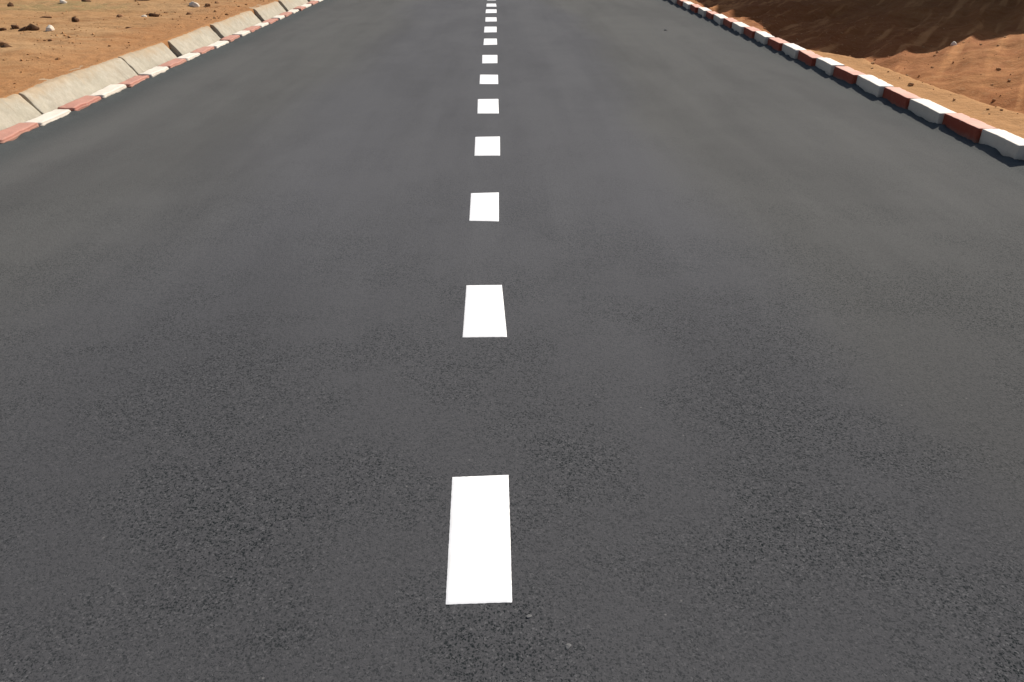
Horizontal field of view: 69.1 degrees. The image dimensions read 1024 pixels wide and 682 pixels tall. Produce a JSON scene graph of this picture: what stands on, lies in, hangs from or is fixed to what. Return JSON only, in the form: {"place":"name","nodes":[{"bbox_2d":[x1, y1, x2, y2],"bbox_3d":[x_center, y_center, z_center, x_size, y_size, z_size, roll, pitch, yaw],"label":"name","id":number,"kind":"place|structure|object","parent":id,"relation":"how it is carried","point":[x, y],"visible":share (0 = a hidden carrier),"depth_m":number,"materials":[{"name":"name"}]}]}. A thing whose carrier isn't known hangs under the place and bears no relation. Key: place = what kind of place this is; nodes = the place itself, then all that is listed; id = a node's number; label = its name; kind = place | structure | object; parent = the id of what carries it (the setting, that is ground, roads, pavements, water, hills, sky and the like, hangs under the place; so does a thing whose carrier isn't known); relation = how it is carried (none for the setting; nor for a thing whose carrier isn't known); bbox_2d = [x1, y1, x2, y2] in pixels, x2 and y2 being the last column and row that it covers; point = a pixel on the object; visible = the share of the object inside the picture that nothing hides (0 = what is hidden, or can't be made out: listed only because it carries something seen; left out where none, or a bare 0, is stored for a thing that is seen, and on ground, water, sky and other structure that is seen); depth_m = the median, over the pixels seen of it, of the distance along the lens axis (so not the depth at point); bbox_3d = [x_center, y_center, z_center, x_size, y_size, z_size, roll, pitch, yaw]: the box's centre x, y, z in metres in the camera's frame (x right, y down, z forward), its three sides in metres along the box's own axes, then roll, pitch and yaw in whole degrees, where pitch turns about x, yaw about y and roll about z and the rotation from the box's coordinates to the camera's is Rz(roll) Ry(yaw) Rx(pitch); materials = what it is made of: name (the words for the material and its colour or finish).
{"place":"outdoors","nodes":[
{"label":"outdoors","id":0,"kind":"place"},
{"bbox_2d":[0,0,1023,681],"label":"road","id":1,"kind":"structure","parent":0,"point":[438,340],"depth_m":2.69,"materials":[{"name":"grey asphalt"}]},
{"bbox_2d":[908,99,955,123],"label":"white kerb block","id":2,"kind":"structure","parent":1,"relation":"on","point":[929,110],"depth_m":6.00,"materials":[{"name":"paint"}]},
{"bbox_2d":[942,113,995,142],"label":"red kerb block","id":3,"kind":"structure","parent":1,"relation":"on","point":[964,125],"depth_m":5.54,"materials":[{"name":"paint"}]},
{"bbox_2d":[0,0,1023,137],"bbox_3d":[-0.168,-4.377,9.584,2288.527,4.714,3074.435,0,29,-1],"label":"ground","id":4,"kind":"structure","parent":0,"point":[975,23],"depth_m":10.26,"materials":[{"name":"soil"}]},
{"bbox_2d":[0,122,38,142],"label":"red kerb block","id":5,"kind":"structure","parent":4,"relation":"on","point":[14,132],"depth_m":5.56,"materials":[{"name":"paint"}]},
{"bbox_2d":[0,94,41,130],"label":"concrete slab","id":6,"kind":"structure","parent":4,"relation":"on","point":[15,109],"depth_m":5.86,"materials":[{"name":"beige concrete"}]},
{"bbox_2d":[26,23,39,30],"bbox_3d":[-5.969,-3.894,9.283,0.140,0.130,0.116,-3,30,-6],"label":"stone","id":7,"kind":"object","parent":4,"relation":"on","point":[31,27],"visible":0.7,"depth_m":9.24,"materials":[{"name":"brown stone"}]},
{"bbox_2d":[24,109,70,125],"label":"white kerb block","id":8,"kind":"structure","parent":4,"relation":"on","point":[47,118],"depth_m":5.99,"materials":[{"name":"paint"}]},
{"bbox_2d":[46,25,54,30],"bbox_3d":[-5.717,-3.850,9.203,0.108,0.108,0.105,-16,33,-25],"label":"stone","id":9,"kind":"object","parent":4,"relation":"on","point":[49,27],"visible":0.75,"depth_m":9.17,"materials":[{"name":"white stone"}]},
{"bbox_2d":[71,17,78,21],"bbox_3d":[-5.897,-4.329,10.061,0.092,0.106,0.076,8,30,15],"label":"stone","id":10,"kind":"object","parent":4,"relation":"on","point":[74,19],"visible":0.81,"depth_m":10.03,"materials":[{"name":"brown stone"}]},
{"bbox_2d":[19,58,137,114],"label":"concrete slab","id":11,"kind":"structure","parent":4,"relation":"on","point":[49,95],"depth_m":6.70,"materials":[{"name":"beige concrete"}]},
{"bbox_2d":[58,96,101,110],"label":"red kerb block","id":12,"kind":"structure","parent":4,"relation":"on","point":[80,103],"depth_m":6.42,"materials":[{"name":"paint"}]},
{"bbox_2d":[88,84,126,98],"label":"white kerb block","id":13,"kind":"structure","parent":4,"relation":"on","point":[103,93],"depth_m":6.90,"materials":[{"name":"paint"}]},
{"bbox_2d":[118,76,148,87],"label":"red kerb block","id":14,"kind":"structure","parent":4,"relation":"on","point":[130,82],"depth_m":7.35,"materials":[{"name":"paint"}]},
{"bbox_2d":[117,43,177,74],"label":"concrete slab","id":15,"kind":"structure","parent":4,"relation":"on","point":[145,59],"depth_m":8.09,"materials":[{"name":"beige concrete"}]},
{"bbox_2d":[138,66,168,76],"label":"white kerb block","id":16,"kind":"structure","parent":4,"relation":"on","point":[154,72],"depth_m":7.78,"materials":[{"name":"paint"}]},
{"bbox_2d":[148,13,159,16],"bbox_3d":[-5.135,-4.670,10.694,0.160,0.087,0.116,-12,32,-21],"label":"stone","id":17,"kind":"object","parent":4,"relation":"on","point":[153,15],"visible":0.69,"depth_m":10.65,"materials":[{"name":"brown stone"}]},
{"bbox_2d":[158,58,186,67],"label":"red kerb block","id":18,"kind":"structure","parent":4,"relation":"on","point":[171,63],"depth_m":8.26,"materials":[{"name":"paint"}]},
{"bbox_2d":[176,53,199,60],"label":"white kerb block","id":19,"kind":"structure","parent":4,"relation":"on","point":[188,56],"depth_m":8.70,"materials":[{"name":"paint"}]},
{"bbox_2d":[168,26,220,56],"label":"concrete slab","id":20,"kind":"structure","parent":4,"relation":"on","point":[189,42],"depth_m":9.28,"materials":[{"name":"beige concrete"}]},
{"bbox_2d":[189,1,199,6],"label":"stone","id":21,"kind":"object","parent":4,"relation":"on","point":[193,4],"visible":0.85,"depth_m":11.95,"materials":[{"name":"white stone"}]},
{"bbox_2d":[191,46,213,53],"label":"red kerb block","id":22,"kind":"structure","parent":4,"relation":"on","point":[203,49],"depth_m":9.13,"materials":[{"name":"paint"}]},
{"bbox_2d":[208,41,228,48],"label":"white kerb block","id":23,"kind":"structure","parent":4,"relation":"on","point":[216,45],"depth_m":9.61,"materials":[{"name":"paint"}]},
{"bbox_2d":[220,35,239,41],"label":"red kerb block","id":24,"kind":"structure","parent":4,"relation":"on","point":[230,38],"depth_m":10.04,"materials":[{"name":"paint"}]},
{"bbox_2d":[210,11,261,38],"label":"concrete slab","id":25,"kind":"structure","parent":4,"relation":"on","point":[234,24],"depth_m":10.75,"materials":[{"name":"beige concrete"}]},
{"bbox_2d":[232,31,250,36],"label":"white kerb block","id":26,"kind":"structure","parent":4,"relation":"on","point":[242,33],"depth_m":10.44,"materials":[{"name":"paint"}]},
{"bbox_2d":[242,26,260,31],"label":"red kerb block","id":27,"kind":"structure","parent":4,"relation":"on","point":[252,28],"depth_m":10.92,"materials":[{"name":"paint"}]},
{"bbox_2d":[254,23,268,27],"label":"white kerb block","id":28,"kind":"structure","parent":4,"relation":"on","point":[261,25],"depth_m":11.37,"materials":[{"name":"paint"}]},
{"bbox_2d":[249,1,285,21],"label":"concrete slab","id":29,"kind":"structure","parent":4,"relation":"on","point":[267,11],"depth_m":12.30,"materials":[{"name":"beige concrete"}]},
{"bbox_2d":[262,18,277,23],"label":"red kerb block","id":30,"kind":"structure","parent":4,"relation":"on","point":[270,21],"depth_m":11.81,"materials":[{"name":"paint"}]},
{"bbox_2d":[272,15,284,19],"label":"white kerb block","id":31,"kind":"structure","parent":4,"relation":"on","point":[278,17],"depth_m":12.23,"materials":[{"name":"paint"}]},
{"bbox_2d":[280,12,291,16],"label":"red kerb block","id":32,"kind":"structure","parent":4,"relation":"on","point":[285,14],"depth_m":12.66,"materials":[{"name":"paint"}]},
{"bbox_2d":[278,0,307,11],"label":"concrete slab","id":33,"kind":"structure","parent":4,"relation":"on","point":[287,5],"depth_m":13.56,"materials":[{"name":"beige concrete"}]},
{"bbox_2d":[293,6,305,10],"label":"red kerb block","id":34,"kind":"structure","parent":4,"relation":"on","point":[300,8],"depth_m":13.56,"materials":[{"name":"paint"}]},
{"bbox_2d":[306,1,317,4],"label":"red kerb block","id":35,"kind":"structure","parent":4,"relation":"on","point":[312,2],"depth_m":14.44,"materials":[{"name":"paint"}]},
{"bbox_2d":[677,0,686,5],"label":"red kerb block","id":36,"kind":"structure","parent":4,"relation":"on","point":[679,2],"depth_m":14.07,"materials":[{"name":"paint"}]},
{"bbox_2d":[683,1,693,8],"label":"white kerb block","id":37,"kind":"structure","parent":4,"relation":"on","point":[686,4],"depth_m":13.64,"materials":[{"name":"paint"}]},
{"bbox_2d":[690,4,701,12],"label":"red kerb block","id":38,"kind":"structure","parent":4,"relation":"on","point":[694,7],"depth_m":13.14,"materials":[{"name":"paint"}]},
{"bbox_2d":[698,7,711,16],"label":"white kerb block","id":39,"kind":"structure","parent":4,"relation":"on","point":[702,11],"depth_m":12.60,"materials":[{"name":"paint"}]},
{"bbox_2d":[706,11,718,18],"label":"red kerb block","id":40,"kind":"structure","parent":4,"relation":"on","point":[709,14],"depth_m":12.20,"materials":[{"name":"paint"}]},
{"bbox_2d":[713,14,727,24],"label":"white kerb block","id":41,"kind":"structure","parent":4,"relation":"on","point":[718,18],"depth_m":11.69,"materials":[{"name":"paint"}]},
{"bbox_2d":[723,18,738,27],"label":"red kerb block","id":42,"kind":"structure","parent":4,"relation":"on","point":[727,22],"depth_m":11.22,"materials":[{"name":"paint"}]},
{"bbox_2d":[732,22,749,33],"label":"white kerb block","id":43,"kind":"structure","parent":4,"relation":"on","point":[738,27],"depth_m":10.73,"materials":[{"name":"paint"}]},
{"bbox_2d":[743,27,760,37],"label":"red kerb block","id":44,"kind":"structure","parent":4,"relation":"on","point":[749,32],"depth_m":10.24,"materials":[{"name":"paint"}]},
{"bbox_2d":[754,31,774,43],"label":"white kerb block","id":45,"kind":"structure","parent":4,"relation":"on","point":[763,37],"depth_m":9.79,"materials":[{"name":"paint"}]},
{"bbox_2d":[768,38,788,50],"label":"red kerb block","id":46,"kind":"structure","parent":4,"relation":"on","point":[776,43],"depth_m":9.31,"materials":[{"name":"paint"}]},
{"bbox_2d":[782,43,805,58],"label":"white kerb block","id":47,"kind":"structure","parent":4,"relation":"on","point":[791,50],"depth_m":8.82,"materials":[{"name":"paint"}]},
{"bbox_2d":[797,50,823,65],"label":"red kerb block","id":48,"kind":"structure","parent":4,"relation":"on","point":[808,57],"depth_m":8.33,"materials":[{"name":"paint"}]},
{"bbox_2d":[815,57,844,75],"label":"white kerb block","id":49,"kind":"structure","parent":4,"relation":"on","point":[827,65],"depth_m":7.86,"materials":[{"name":"paint"}]},
{"bbox_2d":[833,66,865,83],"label":"red kerb block","id":50,"kind":"structure","parent":4,"relation":"on","point":[847,74],"depth_m":7.42,"materials":[{"name":"paint"}]},
{"bbox_2d":[856,75,893,96],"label":"white kerb block","id":51,"kind":"structure","parent":4,"relation":"on","point":[873,85],"depth_m":6.92,"materials":[{"name":"paint"}]},
{"bbox_2d":[882,87,921,108],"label":"red kerb block","id":52,"kind":"structure","parent":4,"relation":"on","point":[898,97],"depth_m":6.46,"materials":[{"name":"paint"}]},
{"bbox_2d":[979,129,1023,159],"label":"white kerb block","id":53,"kind":"structure","parent":4,"relation":"on","point":[1004,143],"depth_m":5.10,"materials":[{"name":"paint"}]}
]}

